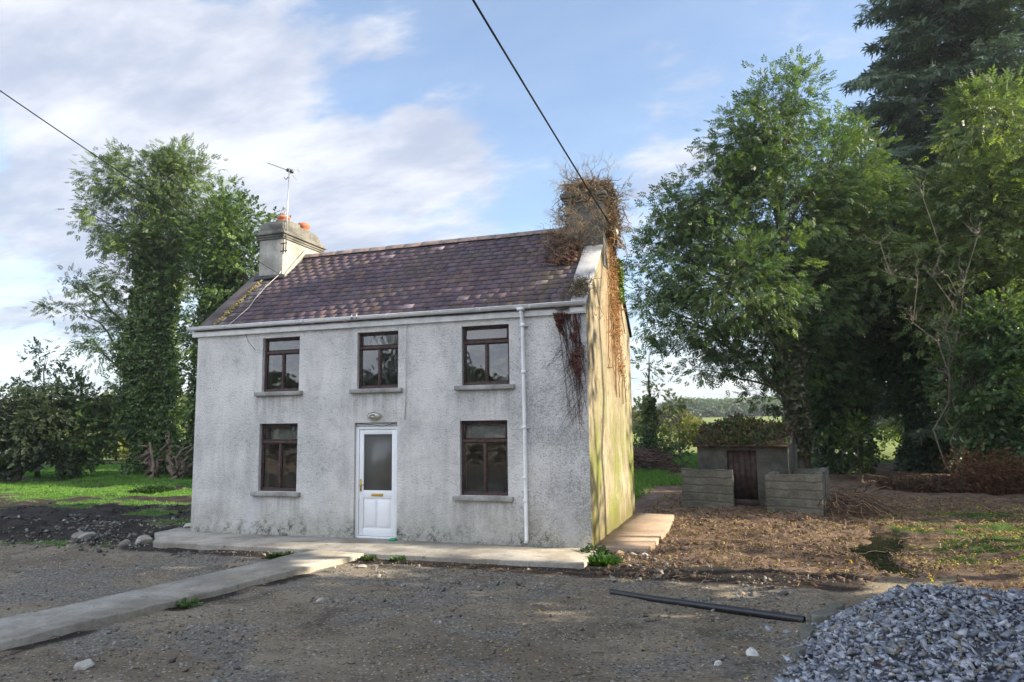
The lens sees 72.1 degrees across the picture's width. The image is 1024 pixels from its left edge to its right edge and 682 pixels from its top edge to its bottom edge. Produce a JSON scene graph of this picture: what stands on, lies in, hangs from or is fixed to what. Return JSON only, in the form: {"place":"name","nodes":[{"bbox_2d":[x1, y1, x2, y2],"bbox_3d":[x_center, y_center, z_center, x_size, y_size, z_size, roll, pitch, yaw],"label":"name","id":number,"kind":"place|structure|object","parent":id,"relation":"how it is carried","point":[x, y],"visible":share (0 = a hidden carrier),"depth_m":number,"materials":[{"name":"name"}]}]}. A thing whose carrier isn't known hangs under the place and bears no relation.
{"place":"outdoors","nodes":[
{"label":"outdoors","id":0,"kind":"place"},
{"bbox_2d":[0,549,363,650],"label":"path","id":1,"kind":"structure","parent":0,"point":[18,630],"depth_m":8.55,"materials":[{"name":"concrete"}]},
{"bbox_2d":[0,0,1021,409],"label":"sky","id":2,"kind":"structure","parent":0,"point":[399,121],"materials":[{"name":"blue"}]},
{"bbox_2d":[0,410,1023,681],"bbox_3d":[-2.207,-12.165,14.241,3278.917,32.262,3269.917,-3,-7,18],"label":"ground","id":3,"kind":"structure","parent":0,"point":[310,650],"depth_m":8.38,"materials":[{"name":"soil"}]},
{"bbox_2d":[1,336,80,477],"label":"hawthorn bush","id":4,"kind":"object","parent":3,"relation":"on","point":[37,376],"visible":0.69,"depth_m":31.80,"materials":[{"name":"green plant"}]},
{"bbox_2d":[0,377,93,481],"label":"hawthorn bush","id":5,"kind":"object","parent":3,"relation":"on","point":[19,425],"visible":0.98,"depth_m":29.59,"materials":[{"name":"green plant"}]},
{"bbox_2d":[27,370,123,478],"bbox_3d":[-19.252,3.706,31.126,3.916,4.841,3.645,1,-7,-16],"label":"hawthorn bush","id":6,"kind":"object","parent":3,"relation":"on","point":[90,419],"visible":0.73,"depth_m":30.81,"materials":[{"name":"green plant"}]},
{"bbox_2d":[71,532,88,537],"bbox_3d":[-8.721,3.950,14.234,0.301,0.182,0.303,-1,-7,4],"label":"stone","id":7,"kind":"object","parent":3,"relation":"on","point":[75,534],"visible":0.45,"depth_m":14.18,"materials":[{"name":"grey stone"}]},
{"bbox_2d":[73,659,94,670],"bbox_3d":[-3.823,2.913,6.300,0.144,0.095,0.168,-4,-8,26],"label":"stone","id":8,"kind":"object","parent":3,"relation":"on","point":[86,664],"visible":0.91,"depth_m":6.27,"materials":[{"name":"white stone"}]},
{"bbox_2d":[77,532,95,538],"bbox_3d":[-8.356,3.844,13.817,0.212,0.143,0.329,-17,-5,42],"label":"stone","id":9,"kind":"object","parent":3,"relation":"on","point":[91,534],"visible":0.71,"depth_m":13.76,"materials":[{"name":"grey stone"}]},
{"bbox_2d":[0,389,190,435],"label":"hedgerow","id":10,"kind":"object","parent":3,"relation":"on","point":[184,426],"visible":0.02,"depth_m":89.00,"materials":[{"name":"green plant"}]},
{"bbox_2d":[62,439,152,463],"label":"willow shrub","id":11,"kind":"object","parent":3,"relation":"on","point":[121,455],"visible":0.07,"depth_m":40.70,"materials":[{"name":"green plant"}]},
{"bbox_2d":[118,539,129,545],"bbox_3d":[-7.214,3.755,13.054,0.181,0.110,0.271,1,14,11],"label":"stone","id":12,"kind":"object","parent":3,"relation":"on","point":[126,542],"visible":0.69,"depth_m":13.04,"materials":[{"name":"grey stone"}]},
{"bbox_2d":[83,408,186,461],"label":"willow shrub","id":13,"kind":"object","parent":3,"relation":"on","point":[114,450],"visible":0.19,"depth_m":45.11,"materials":[{"name":"green plant"}]},
{"bbox_2d":[22,131,259,474],"bbox_3d":[-17.386,-1.588,32.725,10.641,15.958,6.426,-3,-7,18],"label":"ivy clad tree","id":14,"kind":"object","parent":3,"relation":"on","point":[148,396],"visible":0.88,"depth_m":31.99,"materials":[{"name":"green plant"}]},
{"bbox_2d":[135,535,151,544],"bbox_3d":[-6.880,3.739,13.176,0.265,0.196,0.395,6,-5,-2],"label":"stone","id":15,"kind":"object","parent":3,"relation":"on","point":[145,539],"visible":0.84,"depth_m":13.10,"materials":[{"name":"grey stone"}]},
{"bbox_2d":[136,442,166,478],"bbox_3d":[-15.385,5.342,30.035,0.817,2.040,2.075,6,-10,-44],"label":"gnarled stump","id":16,"kind":"object","parent":3,"relation":"on","point":[153,469],"visible":0.87,"depth_m":29.89,"materials":[{"name":"brown wood"}]},
{"bbox_2d":[128,483,176,493],"bbox_3d":[-12.200,5.003,23.926,1.457,0.314,1.454,0,-7,-6],"label":"weed","id":17,"kind":"object","parent":3,"relation":"on","point":[149,488],"visible":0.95,"depth_m":23.63,"materials":[{"name":"green plant"}]},
{"bbox_2d":[159,433,192,479],"bbox_3d":[-13.833,4.921,29.311,2.250,2.187,1.068,-3,-7,18],"label":"gnarled stump","id":18,"kind":"object","parent":3,"relation":"on","point":[181,470],"visible":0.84,"depth_m":29.20,"materials":[{"name":"brown wood"}]},
{"bbox_2d":[168,597,202,608],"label":"weed","id":19,"kind":"object","parent":3,"relation":"on","point":[193,602],"visible":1,"depth_m":8.41,"materials":[{"name":"green plant"}]},
{"bbox_2d":[183,523,190,527],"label":"stone","id":20,"kind":"object","parent":3,"relation":"on","point":[187,525],"visible":0.42,"depth_m":15.16,"materials":[{"name":"grey stone"}]},
{"bbox_2d":[161,177,290,476],"bbox_3d":[-12.412,-0.408,30.856,5.974,13.071,5.006,-5,-8,31],"label":"ivy clad tree","id":21,"kind":"object","parent":3,"relation":"on","point":[222,283],"visible":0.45,"depth_m":30.33,"materials":[{"name":"green plant"}]},
{"bbox_2d":[265,551,293,558],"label":"weed","id":22,"kind":"object","parent":3,"relation":"on","point":[273,555],"visible":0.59,"depth_m":11.50,"materials":[{"name":"green plant"}]},
{"bbox_2d":[316,598,324,602],"bbox_3d":[-2.349,3.196,8.652,0.087,0.070,0.140,1,-10,19],"label":"stone","id":23,"kind":"object","parent":3,"relation":"on","point":[320,600],"visible":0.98,"depth_m":8.62,"materials":[{"name":"grey stone"}]},
{"bbox_2d":[357,564,366,567],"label":"stone","id":24,"kind":"object","parent":3,"relation":"on","point":[361,566],"visible":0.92,"depth_m":10.60,"materials":[{"name":"white stone"}]},
{"bbox_2d":[360,554,376,560],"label":"weed","id":25,"kind":"object","parent":3,"relation":"on","point":[366,557],"visible":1,"depth_m":11.15,"materials":[{"name":"green plant"}]},
{"bbox_2d":[153,527,596,568],"bbox_3d":[-2.933,3.706,12.425,8.957,0.306,1.725,-3,-7,18],"label":"concrete apron","id":26,"kind":"object","parent":3,"relation":"on","point":[509,555],"visible":0.48,"depth_m":11.90,"materials":[{"name":"grey concrete"}]},
{"bbox_2d":[390,554,405,561],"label":"weed","id":27,"kind":"object","parent":3,"relation":"on","point":[400,558],"visible":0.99,"depth_m":11.07,"materials":[{"name":"green plant"}]},
{"bbox_2d":[0,452,816,548],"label":"grass","id":28,"kind":"structure","parent":3,"relation":"on","point":[644,476],"depth_m":26.22,"materials":[{"name":"green plant"}]},
{"bbox_2d":[186,187,634,547],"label":"cottage","id":29,"kind":"structure","parent":3,"relation":"on","point":[475,446],"depth_m":13.32,"materials":[{"name":"paint"}]},
{"bbox_2d":[0,90,353,315],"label":"overhead wire","id":30,"kind":"object","parent":29,"relation":"attached to","point":[147,190],"visible":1,"depth_m":6.95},
{"bbox_2d":[229,272,280,324],"bbox_3d":[-5.529,-0.921,15.098,0.122,1.512,1.654,-3,-7,18],"label":"rooftop cable","id":31,"kind":"object","parent":29,"relation":"on","point":[254,299],"visible":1,"depth_m":15.10,"materials":[{"name":"white plastic"}]},
{"bbox_2d":[250,423,300,496],"bbox_3d":[-4.509,2.307,13.735,1.095,1.385,0.402,-3,-7,18],"label":"window","id":32,"kind":"structure","parent":29,"relation":"in","point":[285,433],"depth_m":13.75,"materials":[{"name":"brown glass"}]},
{"bbox_2d":[254,337,302,395],"bbox_3d":[-4.550,0.502,13.855,1.080,1.150,0.210,-3,-7,18],"label":"window","id":33,"kind":"structure","parent":29,"relation":"in","point":[282,391],"depth_m":13.91,"materials":[{"name":"brown wood"}]},
{"bbox_2d":[267,162,298,252],"bbox_3d":[-5.313,-3.071,16.198,0.712,2.159,0.400,0,-7,-3],"label":"tv aerial","id":34,"kind":"object","parent":29,"relation":"attached to","point":[289,170],"visible":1,"depth_m":16.21,"materials":[{"name":"grey metal"}]},
{"bbox_2d":[367,412,381,419],"bbox_3d":[-2.556,1.385,13.034,0.300,0.150,0.120,-3,-7,18],"label":"bulkhead lamp","id":35,"kind":"object","parent":29,"relation":"attached to","point":[374,415],"visible":1,"depth_m":12.99,"materials":[{"name":"white plastic"}]},
{"bbox_2d":[349,331,402,393],"bbox_3d":[-2.489,0.406,13.279,1.080,1.150,0.402,-3,-7,18],"label":"window","id":36,"kind":"structure","parent":29,"relation":"in","point":[379,341],"depth_m":13.28,"materials":[{"name":"brown glass"}]},
{"bbox_2d":[355,422,396,538],"bbox_3d":[-2.491,2.562,12.981,0.884,2.098,0.124,-3,-7,18],"label":"door","id":37,"kind":"structure","parent":29,"relation":"in","point":[376,450],"depth_m":12.99,"materials":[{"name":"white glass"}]},
{"bbox_2d":[404,324,406,419],"bbox_3d":[-1.955,0.524,12.930,0.036,1.840,0.017,-2,-7,7],"label":"wall cable","id":38,"kind":"object","parent":29,"relation":"attached to","point":[405,366],"depth_m":12.94,"materials":[{"name":"grey plastic"}]},
{"bbox_2d":[452,420,513,501],"bbox_3d":[-0.481,2.093,12.372,1.110,1.385,0.322,-3,-7,18],"label":"window","id":39,"kind":"structure","parent":29,"relation":"in","point":[485,432],"depth_m":12.41,"materials":[{"name":"brown glass"}]},
{"bbox_2d":[454,324,514,389],"bbox_3d":[-0.479,0.290,12.519,1.120,1.150,0.210,-3,-7,18],"label":"window","id":40,"kind":"structure","parent":29,"relation":"in","point":[488,384],"depth_m":12.55,"materials":[{"name":"brown wood"}]},
{"bbox_2d":[547,311,587,434],"bbox_3d":[0.934,0.581,11.922,0.738,2.204,0.145,-3,-7,18],"label":"red creeper","id":41,"kind":"object","parent":29,"relation":"attached to","point":[574,359],"visible":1,"depth_m":11.94,"materials":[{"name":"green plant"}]},
{"bbox_2d":[527,153,642,403],"bbox_3d":[1.452,-1.359,14.028,2.292,5.179,4.013,-3,-7,18],"label":"dead creeper","id":42,"kind":"object","parent":29,"relation":"attached to","point":[566,253],"visible":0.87,"depth_m":14.06,"materials":[{"name":"brown plant"}]},
{"bbox_3d":[2.031,-2.216,14.292,0.217,0.159,0.316,-3,-7,18],"label":"wall insulator","id":43,"kind":"object","parent":29,"relation":"attached to","visible":0},
{"bbox_2d":[472,0,611,225],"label":"overhead wire","id":44,"kind":"object","parent":43,"relation":"attached to","point":[501,47],"visible":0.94,"depth_m":9.12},
{"bbox_2d":[0,514,825,681],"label":"rubble","id":45,"kind":"object","parent":3,"relation":"on","point":[783,593],"visible":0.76,"depth_m":9.49,"materials":[{"name":"stone"}]},
{"bbox_2d":[49,557,791,680],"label":"yard debris","id":46,"kind":"object","parent":3,"relation":"on","point":[510,584],"visible":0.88,"depth_m":9.38,"materials":[{"name":"grey stone"}]},
{"bbox_2d":[0,541,894,681],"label":"grit","id":47,"kind":"object","parent":3,"relation":"on","point":[527,644],"visible":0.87,"depth_m":8.63,"materials":[{"name":"gravel"}]},
{"bbox_2d":[2,502,965,587],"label":"soil clods","id":48,"kind":"object","parent":3,"relation":"on","point":[803,532],"visible":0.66,"depth_m":12.16,"materials":[{"name":"soil"}]},
{"bbox_2d":[43,493,1023,681],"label":"fallen leaves","id":49,"kind":"object","parent":3,"relation":"on","point":[960,554],"depth_m":12.14,"materials":[{"name":"brown plant"}]},
{"bbox_2d":[580,539,612,554],"bbox_3d":[1.321,3.319,11.274,0.574,0.272,0.558,0,-7,-10],"label":"weed","id":50,"kind":"object","parent":3,"relation":"on","point":[595,547],"visible":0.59,"depth_m":11.26,"materials":[{"name":"green plant"}]},
{"bbox_2d":[585,551,622,566],"bbox_3d":[1.347,3.319,10.737,0.690,0.182,0.690,-3,-7,18],"label":"weed","id":51,"kind":"object","parent":3,"relation":"on","point":[603,559],"visible":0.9,"depth_m":10.62,"materials":[{"name":"green plant"}]},
{"bbox_2d":[630,346,692,449],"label":"young ash","id":52,"kind":"object","parent":3,"relation":"on","point":[650,413],"visible":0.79,"depth_m":37.86,"materials":[{"name":"green plant"}]},
{"bbox_2d":[633,446,695,473],"bbox_3d":[6.110,5.644,30.218,7.208,2.345,5.870,-3,-7,18],"label":"brushwood pile","id":53,"kind":"object","parent":3,"relation":"on","point":[646,458],"visible":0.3,"depth_m":29.95,"materials":[{"name":"brown wood"}]},
{"bbox_2d":[633,422,696,464],"bbox_3d":[6.984,4.857,32.950,3.477,2.134,2.105,1,-7,-11],"label":"bramble bush","id":54,"kind":"object","parent":3,"relation":"on","point":[648,444],"visible":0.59,"depth_m":32.92,"materials":[{"name":"green plant"}]},
{"bbox_2d":[632,407,701,431],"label":"hedgerow","id":55,"kind":"object","parent":3,"relation":"on","point":[674,418],"visible":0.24,"depth_m":117.73,"materials":[{"name":"green plant"}]},
{"bbox_2d":[658,414,703,454],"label":"willow shrub","id":56,"kind":"object","parent":3,"relation":"on","point":[689,437],"visible":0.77,"depth_m":43.60,"materials":[{"name":"green plant"}]},
{"bbox_2d":[609,589,805,622],"bbox_3d":[2.178,3.056,8.148,2.318,0.093,0.118,-6,-8,36],"label":"drain pipe","id":57,"kind":"object","parent":3,"relation":"on","point":[735,610],"visible":0.99,"depth_m":8.01,"materials":[{"name":"black plastic"}]},
{"bbox_2d":[681,468,734,507],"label":"yard wall","id":58,"kind":"structure","parent":3,"relation":"on","point":[705,488],"depth_m":17.52,"materials":[{"name":"concrete"}]},
{"bbox_2d":[714,660,721,665],"bbox_3d":[1.783,2.796,6.105,0.089,0.050,0.052,-5,-13,-32],"label":"stone","id":59,"kind":"object","parent":3,"relation":"on","point":[717,662],"visible":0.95,"depth_m":6.09,"materials":[{"name":"white stone"}]},
{"bbox_2d":[656,394,783,416],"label":"woods","id":60,"kind":"object","parent":3,"relation":"on","point":[709,407],"visible":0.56,"depth_m":223.62,"materials":[{"name":"green plant"}]},
{"bbox_2d":[694,424,798,506],"bbox_3d":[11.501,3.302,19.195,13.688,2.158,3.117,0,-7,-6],"label":"outhouse","id":61,"kind":"structure","parent":3,"relation":"on","point":[751,466],"depth_m":17.75,"materials":[{"name":"concrete"}]},
{"bbox_2d":[727,451,759,506],"bbox_3d":[5.828,3.476,17.755,0.750,1.400,0.120,-4,-8,28],"label":"door","id":62,"kind":"structure","parent":61,"relation":"in","point":[743,464],"depth_m":17.75,"materials":[{"name":"brown wood"}]},
{"bbox_2d":[693,411,795,448],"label":"roof weeds","id":63,"kind":"object","parent":61,"relation":"on","point":[744,434],"visible":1,"depth_m":18.23,"materials":[{"name":"green plant"}]},
{"bbox_2d":[746,647,759,655],"bbox_3d":[2.228,2.888,6.527,0.120,0.084,0.144,-9,8,15],"label":"stone","id":64,"kind":"object","parent":3,"relation":"on","point":[751,651],"visible":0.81,"depth_m":6.49,"materials":[{"name":"white stone"}]},
{"bbox_2d":[766,471,778,474],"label":"yard wall","id":65,"kind":"structure","parent":3,"relation":"on","point":[770,473],"depth_m":16.88,"materials":[{"name":"concrete"}]},
{"bbox_2d":[623,44,950,468],"bbox_3d":[11.612,-2.634,26.488,16.253,15.394,7.534,3,-8,-27],"label":"ash tree","id":66,"kind":"object","parent":3,"relation":"on","point":[754,274],"visible":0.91,"depth_m":24.38,"materials":[{"name":"green plant"}]},
{"bbox_2d":[765,474,823,515],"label":"yard wall","id":67,"kind":"structure","parent":3,"relation":"on","point":[798,493],"depth_m":16.01,"materials":[{"name":"concrete"}]},
{"bbox_2d":[798,625,814,640],"bbox_3d":[2.893,2.876,6.902,0.150,0.110,0.294,-3,-7,18],"label":"concrete fragment","id":68,"kind":"object","parent":3,"relation":"on","point":[805,631],"visible":0.74,"depth_m":6.82,"materials":[{"name":"grey concrete"}]},
{"bbox_2d":[793,468,819,473],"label":"yard wall","id":69,"kind":"structure","parent":3,"relation":"on","point":[804,471],"depth_m":17.84,"materials":[{"name":"concrete"}]},
{"bbox_2d":[815,467,830,514],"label":"yard wall","id":70,"kind":"structure","parent":3,"relation":"on","point":[823,472],"depth_m":16.68,"materials":[{"name":"concrete"}]},
{"bbox_2d":[630,501,1023,584],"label":"dry grass","id":71,"kind":"structure","parent":3,"relation":"on","point":[958,532],"depth_m":12.08,"materials":[{"name":"brown plant"}]},
{"bbox_2d":[764,243,903,455],"bbox_3d":[18.461,-0.533,39.989,8.585,14.507,8.157,-3,-7,18],"label":"sycamore tree","id":72,"kind":"object","parent":3,"relation":"on","point":[892,428],"visible":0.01,"depth_m":39.58,"materials":[{"name":"green plant"}]},
{"bbox_2d":[827,602,844,609],"bbox_3d":[3.607,2.986,7.824,0.130,0.110,0.312,-6,-9,39],"label":"concrete fragment","id":73,"kind":"object","parent":3,"relation":"on","point":[839,605],"visible":0.48,"depth_m":7.79,"materials":[{"name":"grey concrete"}]},
{"bbox_2d":[824,408,908,481],"bbox_3d":[11.742,3.530,23.782,2.178,2.541,2.018,0,-7,-2],"label":"elder bush","id":74,"kind":"object","parent":3,"relation":"on","point":[860,460],"visible":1,"depth_m":23.88,"materials":[{"name":"green plant"}]},
{"bbox_2d":[807,466,933,524],"bbox_3d":[8.012,4.013,16.444,3.467,2.026,4.640,-3,-7,18],"label":"brushwood pile","id":75,"kind":"object","parent":3,"relation":"on","point":[868,504],"visible":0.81,"depth_m":15.87,"materials":[{"name":"brown wood"}]},
{"bbox_2d":[829,532,920,578],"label":"patch of weeds","id":76,"kind":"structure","parent":3,"relation":"on","point":[882,542],"depth_m":11.94,"materials":[{"name":"green plant"}]},
{"bbox_2d":[793,162,968,474],"bbox_3d":[14.654,-0.891,28.018,8.675,12.503,6.243,3,-8,-28],"label":"ivy clad tree","id":77,"kind":"object","parent":3,"relation":"on","point":[824,430],"visible":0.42,"depth_m":26.56,"materials":[{"name":"green plant"}]},
{"bbox_2d":[872,411,901,430],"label":"hedgerow","id":78,"kind":"object","parent":3,"relation":"on","point":[881,421],"depth_m":104.70,"materials":[{"name":"green plant"}]},
{"bbox_2d":[768,579,1023,681],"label":"gravel heap","id":79,"kind":"object","parent":3,"relation":"on","point":[913,632],"visible":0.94,"depth_m":5.63,"materials":[{"name":"gravel"}]},
{"bbox_2d":[792,646,806,661],"bbox_3d":[2.566,2.790,6.272,0.103,0.110,0.222,-6,-9,37],"label":"concrete fragment","id":80,"kind":"object","parent":79,"relation":"on","point":[801,650],"visible":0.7,"depth_m":6.21,"materials":[{"name":"grey concrete"}]},
{"bbox_2d":[810,608,839,624],"bbox_3d":[3.326,2.939,7.485,0.489,0.110,0.202,3,-8,-30],"label":"concrete fragment","id":81,"kind":"object","parent":79,"relation":"on","point":[818,617],"visible":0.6,"depth_m":7.40,"materials":[{"name":"grey concrete"}]},
{"bbox_2d":[769,0,1023,456],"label":"conifer","id":82,"kind":"object","parent":3,"relation":"on","point":[925,72],"visible":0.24,"depth_m":32.21,"materials":[{"name":"green plant"}]},
{"bbox_2d":[865,312,964,473],"bbox_3d":[15.975,1.980,26.668,5.386,6.652,4.581,-3,-7,18],"label":"ivy clad tree","id":83,"kind":"object","parent":3,"relation":"on","point":[918,409],"visible":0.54,"depth_m":26.45,"materials":[{"name":"green plant"}]},
{"bbox_2d":[865,470,971,492],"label":"dead brambles","id":84,"kind":"object","parent":3,"relation":"on","point":[921,484],"visible":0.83,"depth_m":20.53,"materials":[{"name":"brown plant"}]},
{"bbox_2d":[863,166,985,476],"bbox_3d":[13.066,-0.463,21.960,4.091,9.989,2.298,1,-7,-15],"label":"dead tree","id":85,"kind":"object","parent":3,"relation":"on","point":[938,343],"visible":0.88,"depth_m":22.00,"materials":[{"name":"brown wood"}]},
{"bbox_2d":[877,249,979,471],"bbox_3d":[16.389,0.682,27.675,4.148,9.415,4.225,-3,-7,18],"label":"ivy clad tree","id":86,"kind":"object","parent":3,"relation":"on","point":[906,445],"visible":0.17,"depth_m":27.73,"materials":[{"name":"green plant"}]},
{"bbox_2d":[861,64,1023,471],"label":"ash tree","id":87,"kind":"object","parent":3,"relation":"on","point":[1000,206],"visible":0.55,"depth_m":23.70,"materials":[{"name":"green plant"}]},
{"bbox_2d":[903,285,1023,485],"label":"ivy clad tree","id":88,"kind":"object","parent":3,"relation":"on","point":[998,392],"visible":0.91,"depth_m":21.63,"materials":[{"name":"green plant"}]},
{"bbox_2d":[936,440,1023,494],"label":"dead brambles","id":89,"kind":"object","parent":3,"relation":"on","point":[1004,480],"visible":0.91,"depth_m":20.14,"materials":[{"name":"brown plant"}]},
{"bbox_2d":[596,513,673,553],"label":"side pavement","id":90,"kind":"structure","parent":0,"point":[640,532],"depth_m":12.95,"materials":[{"name":"concrete"}]}
]}

